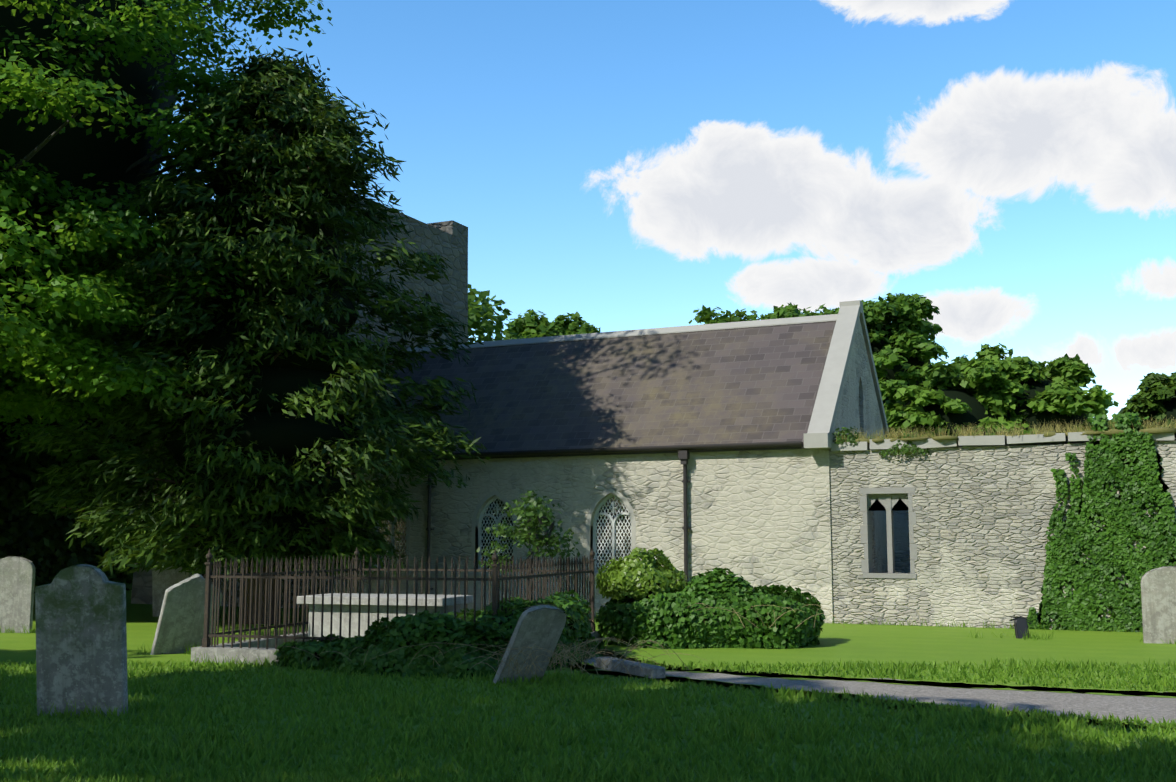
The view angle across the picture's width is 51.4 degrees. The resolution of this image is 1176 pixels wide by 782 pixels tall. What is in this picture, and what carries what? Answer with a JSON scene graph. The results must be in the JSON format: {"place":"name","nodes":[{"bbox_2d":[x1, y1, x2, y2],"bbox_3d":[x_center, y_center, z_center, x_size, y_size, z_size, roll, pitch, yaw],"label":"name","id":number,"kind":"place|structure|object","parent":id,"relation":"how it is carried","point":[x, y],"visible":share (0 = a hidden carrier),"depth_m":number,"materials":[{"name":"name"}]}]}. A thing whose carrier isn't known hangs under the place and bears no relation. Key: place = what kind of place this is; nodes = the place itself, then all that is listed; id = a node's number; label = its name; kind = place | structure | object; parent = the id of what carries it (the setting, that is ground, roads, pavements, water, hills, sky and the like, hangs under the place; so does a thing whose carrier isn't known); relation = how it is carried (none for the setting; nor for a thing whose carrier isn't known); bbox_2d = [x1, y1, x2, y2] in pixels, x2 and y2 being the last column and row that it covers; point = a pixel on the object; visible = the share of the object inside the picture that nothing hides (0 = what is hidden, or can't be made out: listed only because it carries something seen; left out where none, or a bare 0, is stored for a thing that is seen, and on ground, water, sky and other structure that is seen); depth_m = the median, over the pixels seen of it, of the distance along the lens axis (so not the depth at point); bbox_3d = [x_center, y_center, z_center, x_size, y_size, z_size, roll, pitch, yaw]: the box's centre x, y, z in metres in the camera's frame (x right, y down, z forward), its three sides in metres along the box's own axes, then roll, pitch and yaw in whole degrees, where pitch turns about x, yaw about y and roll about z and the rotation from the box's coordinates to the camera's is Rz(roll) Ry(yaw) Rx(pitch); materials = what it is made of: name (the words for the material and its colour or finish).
{"place":"outdoors","nodes":[
{"label":"outdoors","id":0,"kind":"place"},
{"bbox_2d":[131,189,467,608],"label":"tower","id":1,"kind":"structure","parent":0,"point":[448,240],"depth_m":34.32,"materials":[{"name":"stone"}]},
{"bbox_2d":[334,449,797,615],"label":"church wall","id":2,"kind":"structure","parent":0,"point":[742,513],"depth_m":26.81,"materials":[{"name":"beige stone"}]},
{"bbox_2d":[367,512,410,574],"bbox_3d":[-4.763,3.455,29.643,1.300,1.977,0.350,-3,-8,25],"label":"window surround","id":3,"kind":"object","parent":2,"relation":"attached to","point":[407,540],"visible":0.1,"depth_m":29.29,"materials":[{"name":"grey stone"}]},
{"bbox_2d":[374,511,405,568],"bbox_3d":[-4.748,3.462,29.674,1.000,1.771,0.064,-3,-8,25],"label":"window frame","id":4,"kind":"object","parent":3,"relation":"in","point":[392,530],"visible":0.1,"depth_m":29.65,"materials":[{"name":"beige stone"}]},
{"bbox_2d":[378,505,405,567],"bbox_3d":[-4.744,3.469,29.683,0.980,1.760,0.010,-3,-8,25],"label":"window glass","id":5,"kind":"object","parent":4,"relation":"in","point":[401,526],"visible":0.12,"depth_m":29.59,"materials":[{"name":"grey glass"}]},
{"bbox_2d":[468,490,518,576],"bbox_3d":[-2.124,3.307,28.425,1.300,1.977,0.350,-3,-8,25],"label":"window surround","id":6,"kind":"object","parent":2,"relation":"attached to","point":[475,520],"visible":0.44,"depth_m":28.48,"materials":[{"name":"beige stone"}]},
{"bbox_2d":[478,496,511,571],"bbox_3d":[-2.109,3.313,28.456,1.000,1.771,0.064,-3,-8,25],"label":"window frame","id":7,"kind":"object","parent":6,"relation":"in","point":[488,503],"visible":0.48,"depth_m":28.56,"materials":[{"name":"beige stone"}]},
{"bbox_2d":[481,499,512,568],"bbox_3d":[-2.105,3.320,28.464,0.980,1.760,0.010,-3,-8,25],"label":"window glass","id":8,"kind":"object","parent":7,"relation":"in","point":[486,537],"visible":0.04,"depth_m":28.51,"materials":[{"name":"grey glass"}]},
{"bbox_2d":[583,488,635,577],"bbox_3d":[0.560,3.155,27.186,1.300,1.977,0.350,-3,-8,25],"label":"window surround","id":9,"kind":"object","parent":2,"relation":"attached to","point":[589,528],"visible":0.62,"depth_m":27.25,"materials":[{"name":"beige stone"}]},
{"bbox_2d":[593,494,631,572],"bbox_3d":[0.574,3.162,27.217,1.000,1.771,0.064,-3,-8,25],"label":"window frame","id":10,"kind":"object","parent":9,"relation":"in","point":[601,504],"visible":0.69,"depth_m":27.27,"materials":[{"name":"beige stone"}]},
{"bbox_2d":[596,497,630,569],"bbox_3d":[0.579,3.169,27.225,0.980,1.760,0.010,-3,-8,25],"label":"window glass","id":11,"kind":"object","parent":10,"relation":"in","point":[604,538],"visible":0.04,"depth_m":27.24,"materials":[{"name":"grey glass"}]},
{"bbox_2d":[0,655,1175,781],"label":"lawn","id":12,"kind":"structure","parent":0,"point":[928,763],"depth_m":10.47,"materials":[{"name":"green plant"}]},
{"bbox_2d":[0,590,1175,781],"bbox_3d":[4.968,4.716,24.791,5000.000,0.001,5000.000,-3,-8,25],"label":"ground","id":13,"kind":"structure","parent":0,"point":[872,644],"depth_m":17.60,"materials":[{"name":"green plant"}]},
{"bbox_2d":[0,556,34,632],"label":"headstone","id":14,"kind":"object","parent":13,"relation":"on","point":[17,580],"visible":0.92,"depth_m":22.32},
{"bbox_2d":[0,323,145,478],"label":"tree","id":15,"kind":"object","parent":13,"relation":"on","point":[3,435],"depth_m":38.76,"materials":[{"name":"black plant"}]},
{"bbox_2d":[8,178,207,472],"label":"tree leaves","id":16,"kind":"object","parent":15,"relation":"on","point":[65,456],"visible":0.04,"depth_m":38.28,"materials":[{"name":"green plant"}]},
{"bbox_2d":[35,564,127,715],"bbox_3d":[-4.894,2.554,11.807,0.860,1.755,0.110,-2,-2,4],"label":"headstone","id":17,"kind":"object","parent":13,"relation":"on","point":[81,640],"visible":0.83,"depth_m":11.76,"materials":[{"name":"grey stone"}]},
{"bbox_2d":[152,566,189,616],"bbox_3d":[-9.243,4.444,27.102,0.800,1.701,0.100,-2,-3,-3],"label":"headstone","id":18,"kind":"object","parent":13,"relation":"on","point":[164,580],"visible":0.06,"depth_m":27.05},
{"bbox_2d":[0,0,353,325],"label":"beech","id":19,"kind":"object","parent":13,"relation":"on","point":[175,34],"depth_m":24.00,"materials":[{"name":"green plant"}]},
{"bbox_2d":[0,149,279,488],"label":"tree","id":20,"kind":"object","parent":19,"relation":"attached to","point":[95,299],"visible":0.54,"depth_m":22.54,"materials":[{"name":"green plant"}]},
{"bbox_2d":[150,574,222,654],"bbox_3d":[-5.989,3.473,18.249,0.850,1.544,0.100,10,8,-38],"label":"leaning headstone","id":21,"kind":"object","parent":13,"relation":"on","point":[180,624],"visible":0.73,"depth_m":18.12,"materials":[{"name":"grey stone"}]},
{"bbox_2d":[6,45,489,623],"bbox_3d":[-6.838,-1.196,25.892,9.581,12.229,9.196,-3,-8,25],"label":"yew","id":22,"kind":"object","parent":13,"relation":"on","point":[336,155],"depth_m":23.97,"materials":[{"name":"green plant"}]},
{"bbox_2d":[290,644,351,668],"bbox_3d":[-3.266,3.514,16.287,1.677,0.327,0.675,-1,-7,9],"label":"ivy","id":23,"kind":"object","parent":13,"relation":"on","point":[316,654],"visible":0.06,"depth_m":16.04,"materials":[{"name":"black plant"}]},
{"bbox_2d":[273,634,375,669],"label":"ivy leaves","id":24,"kind":"object","parent":13,"relation":"on","point":[318,647],"visible":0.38,"depth_m":16.11,"materials":[{"name":"green plant"}]},
{"bbox_2d":[297,593,472,640],"bbox_3d":[-2.472,3.568,18.844,3.400,0.840,2.075,-2,-7,17],"label":"table tomb","id":25,"kind":"object","parent":13,"relation":"on","point":[373,610],"visible":0.29,"depth_m":18.22,"materials":[{"name":"stone"}]},
{"bbox_2d":[191,631,600,664],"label":"stone kerb","id":26,"kind":"structure","parent":13,"relation":"on","point":[218,651],"depth_m":16.82,"materials":[{"name":"stone"}]},
{"bbox_2d":[202,547,595,648],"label":"enclosure railings","id":27,"kind":"object","parent":26,"relation":"on","point":[495,579],"visible":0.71,"depth_m":17.10,"materials":[{"name":"metal"}]},
{"bbox_2d":[255,644,559,665],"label":"brambles","id":28,"kind":"object","parent":26,"relation":"on","point":[376,648],"visible":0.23,"depth_m":15.27,"materials":[{"name":"plant"}]},
{"bbox_2d":[316,610,510,678],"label":"ivy leaves","id":29,"kind":"object","parent":13,"relation":"on","point":[389,638],"visible":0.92,"depth_m":15.31,"materials":[{"name":"green plant"}]},
{"bbox_2d":[363,624,488,676],"bbox_3d":[-2.030,3.293,15.686,2.322,0.621,1.240,-3,-8,25],"label":"ivy","id":30,"kind":"object","parent":13,"relation":"on","point":[408,643],"visible":0.06,"depth_m":15.38,"materials":[{"name":"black plant"}]},
{"bbox_2d":[446,608,487,621],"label":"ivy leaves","id":31,"kind":"object","parent":13,"relation":"on","point":[469,617],"visible":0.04,"depth_m":17.54,"materials":[{"name":"green plant"}]},
{"bbox_2d":[475,489,579,599],"bbox_3d":[-0.847,2.783,18.583,1.740,2.566,1.431,-3,-8,25],"label":"shrub","id":32,"kind":"object","parent":13,"relation":"on","point":[531,513],"depth_m":18.45,"materials":[{"name":"green plant"}]},
{"bbox_2d":[493,603,567,682],"bbox_3d":[-0.709,3.132,14.520,0.620,1.363,0.090,12,18,-36],"label":"leaning slab","id":33,"kind":"object","parent":13,"relation":"on","point":[541,626],"visible":0.81,"depth_m":14.41,"materials":[{"name":"grey stone"}]},
{"bbox_2d":[372,636,707,678],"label":"brambles","id":34,"kind":"object","parent":13,"relation":"on","point":[567,651],"visible":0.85,"depth_m":14.43,"materials":[{"name":"plant"}]},
{"bbox_2d":[479,589,606,670],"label":"ivy leaves","id":35,"kind":"object","parent":13,"relation":"on","point":[579,610],"visible":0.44,"depth_m":16.88,"materials":[{"name":"green plant"}]},
{"bbox_2d":[499,606,588,665],"bbox_3d":[-0.712,3.427,17.379,1.268,0.765,3.698,-2,-7,15],"label":"ivy","id":36,"kind":"object","parent":13,"relation":"on","point":[570,627],"visible":0.04,"depth_m":17.12,"materials":[{"name":"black plant"}]},
{"bbox_2d":[0,608,1175,717],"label":"base grass","id":37,"kind":"structure","parent":13,"relation":"on","point":[886,623],"depth_m":20.87,"materials":[{"name":"green plant"}]},
{"bbox_2d":[595,567,825,648],"bbox_3d":[2.001,3.529,19.952,3.805,1.305,2.041,0,-7,-1],"label":"ivy mound","id":38,"kind":"object","parent":13,"relation":"on","point":[617,620],"depth_m":19.13,"materials":[{"name":"green plant"}]},
{"bbox_2d":[592,603,843,628],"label":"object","id":39,"kind":"object","parent":38,"relation":"on","point":[759,615],"visible":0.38,"depth_m":18.78,"materials":[{"name":"green plant"}]},
{"bbox_2d":[795,318,887,622],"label":"gable wall","id":40,"kind":"structure","parent":13,"relation":"on","point":[858,407],"depth_m":25.33,"materials":[{"name":"beige stone"}]},
{"bbox_2d":[362,321,835,458],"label":"roof","id":41,"kind":"structure","parent":40,"relation":"on","point":[746,385],"depth_m":28.75,"materials":[{"name":"tile"}]},
{"bbox_2d":[403,441,802,593],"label":"gutter pipes","id":42,"kind":"object","parent":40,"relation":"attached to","point":[684,456],"visible":0.75,"depth_m":26.65,"materials":[{"name":"metal"}]},
{"bbox_2d":[407,314,837,351],"bbox_3d":[0.542,-1.418,31.168,12.140,0.190,0.320,-3,-8,25],"label":"ridge cap","id":43,"kind":"object","parent":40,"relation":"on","point":[728,325],"visible":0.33,"depth_m":30.58,"materials":[{"name":"grey stone"}]},
{"bbox_2d":[804,300,888,448],"bbox_3d":[6.163,-0.265,28.393,0.500,3.660,7.170,-3,-8,25],"label":"gable coping","id":44,"kind":"object","parent":40,"relation":"attached to","point":[818,435],"visible":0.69,"depth_m":26.82,"materials":[{"name":"grey stone"}]},
{"bbox_2d":[820,293,968,407],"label":"tree leaves","id":45,"kind":"object","parent":13,"relation":"on","point":[909,316],"depth_m":66.25,"materials":[{"name":"green plant"}]},
{"bbox_2d":[886,510,909,572],"bbox_3d":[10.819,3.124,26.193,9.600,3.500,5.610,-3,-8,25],"label":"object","id":46,"kind":"structure","parent":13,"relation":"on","point":[901,541],"depth_m":29.93,"materials":[{"name":"black glass"}]},
{"bbox_2d":[833,415,1175,439],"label":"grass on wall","id":47,"kind":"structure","parent":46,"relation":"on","point":[1071,428],"depth_m":24.12,"materials":[{"name":"plant"}]},
{"bbox_2d":[832,426,859,444],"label":"weed leaves","id":48,"kind":"object","parent":47,"relation":"on","point":[851,440],"visible":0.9,"depth_m":25.04,"materials":[{"name":"green plant"}]},
{"bbox_2d":[1009,614,1033,638],"bbox_3d":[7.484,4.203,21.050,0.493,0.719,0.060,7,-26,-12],"label":"litter bin","id":49,"kind":"object","parent":13,"relation":"on","point":[1020,625],"visible":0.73,"depth_m":21.09,"materials":[{"name":"grey"}]},
{"bbox_2d":[1141,566,1175,643],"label":"headstone","id":50,"kind":"object","parent":13,"relation":"on","point":[1158,593],"visible":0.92,"depth_m":20.00,"materials":[{"name":"grey stone"}]},
{"bbox_3d":[19.889,4.125,39.981,0.592,5.067,0.593,-3,-8,25],"label":"tree wood","id":51,"kind":"object","parent":13,"relation":"on","visible":0},
{"bbox_2d":[1152,399,1175,424],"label":"tree","id":52,"kind":"object","parent":51,"relation":"attached to","point":[1170,407],"visible":0.08,"depth_m":39.76,"materials":[{"name":"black plant"}]},
{"bbox_2d":[1107,371,1175,436],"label":"tree leaves","id":53,"kind":"object","parent":52,"relation":"on","point":[1156,392],"visible":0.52,"depth_m":39.96,"materials":[{"name":"green plant"}]},
{"bbox_2d":[595,547,686,599],"bbox_3d":[0.892,3.007,20.138,1.586,0.872,1.389,-3,-8,25],"label":"bush","id":54,"kind":"object","parent":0,"point":[649,568],"depth_m":19.76,"materials":[{"name":"green plant"}]},
{"bbox_2d":[148,0,1175,419],"label":"sky","id":55,"kind":"structure","parent":0,"point":[1009,166],"materials":[{"name":"blue"}]},
{"bbox_2d":[583,655,1175,723],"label":"gravel path","id":56,"kind":"structure","parent":0,"point":[1146,707],"depth_m":13.18,"materials":[{"name":"grey gravel"}]},
{"bbox_2d":[596,657,664,678],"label":"stone slab","id":57,"kind":"structure","parent":56,"relation":"on","point":[653,671],"depth_m":15.31,"materials":[{"name":"stone"}]},
{"bbox_2d":[561,643,1175,733],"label":"edging","id":58,"kind":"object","parent":56,"relation":"on","point":[589,668],"depth_m":14.34,"materials":[{"name":"grey stone"}]},
{"bbox_2d":[892,389,996,436],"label":"tree","id":59,"kind":"object","parent":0,"point":[976,414],"visible":0.12,"depth_m":55.51,"materials":[{"name":"green plant"}]},
{"bbox_2d":[878,360,1035,436],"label":"tree leaves","id":60,"kind":"object","parent":59,"relation":"on","point":[900,394],"visible":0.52,"depth_m":55.95,"materials":[{"name":"green plant"}]},
{"bbox_2d":[829,441,1175,631],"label":"ruin wall","id":61,"kind":"structure","parent":0,"point":[983,516],"depth_m":23.97,"materials":[{"name":"beige stone"}]},
{"bbox_2d":[859,487,916,578],"bbox_3d":[6.120,2.871,24.740,1.118,1.810,0.444,-3,-8,25],"label":"window frame","id":62,"kind":"object","parent":61,"relation":"in","point":[881,499],"visible":0.83,"depth_m":24.68,"materials":[{"name":"grey stone"}]},
{"bbox_2d":[879,433,929,456],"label":"weed leaves","id":63,"kind":"object","parent":61,"relation":"attached to","point":[906,449],"visible":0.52,"depth_m":24.49,"materials":[{"name":"green plant"}]},
{"bbox_2d":[831,432,1175,450],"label":"wall coping","id":64,"kind":"object","parent":61,"relation":"on","point":[1015,440],"visible":0.33,"depth_m":23.90,"materials":[{"name":"grey stone"}]},
{"bbox_2d":[864,425,1173,438],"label":"green wall tufts","id":65,"kind":"object","parent":61,"relation":"on","point":[978,432],"visible":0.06,"depth_m":24.07,"materials":[{"name":"green plant"}]},
{"bbox_2d":[1018,412,1175,631],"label":"wall ivy leaves","id":66,"kind":"object","parent":61,"relation":"attached to","point":[1139,485],"visible":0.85,"depth_m":22.77,"materials":[{"name":"green plant"}]},
{"bbox_2d":[1037,424,1175,630],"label":"ivy wall","id":67,"kind":"structure","parent":61,"relation":"attached to","point":[1161,469],"depth_m":22.83,"materials":[{"name":"green plant"}]},
{"bbox_2d":[833,427,1175,443],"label":"grass","id":68,"kind":"structure","parent":0,"point":[1159,430],"depth_m":23.42,"materials":[{"name":"green plant"}]},
{"bbox_2d":[1001,378,1087,443],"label":"tree","id":69,"kind":"object","parent":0,"point":[1032,418],"visible":0.04,"depth_m":56.26,"materials":[{"name":"green plant"}]},
{"bbox_2d":[952,343,1118,443],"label":"tree leaves","id":70,"kind":"object","parent":69,"relation":"on","point":[1067,376],"visible":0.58,"depth_m":56.73,"materials":[{"name":"green plant"}]},
{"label":"tree","id":71,"kind":"object","parent":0,"visible":0},
{"bbox_2d":[688,302,837,323],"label":"tree","id":72,"kind":"object","parent":71,"relation":"on","point":[708,315],"visible":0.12,"depth_m":66.64,"materials":[{"name":"green plant"}]},
{"bbox_3d":[-22.044,-2.903,31.711,12.000,11.400,11.699,-3,-8,25],"label":"tree","id":73,"kind":"object","parent":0,"visible":0},
{"bbox_2d":[0,317,123,411],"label":"tree leaves","id":74,"kind":"object","parent":73,"relation":"on","point":[7,376],"visible":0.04,"depth_m":30.25,"materials":[{"name":"green plant"}]},
{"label":"tree","id":75,"kind":"object","parent":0,"visible":0},
{"bbox_2d":[468,284,551,341],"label":"tree leaves","id":76,"kind":"object","parent":75,"relation":"on","point":[479,315],"visible":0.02,"depth_m":49.81,"materials":[{"name":"green plant"}]},
{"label":"tree","id":77,"kind":"object","parent":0,"visible":0},
{"bbox_2d":[493,309,599,340],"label":"tree leaves","id":78,"kind":"object","parent":77,"relation":"on","point":[563,324],"visible":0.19,"depth_m":61.48,"materials":[{"name":"green plant"}]}
]}

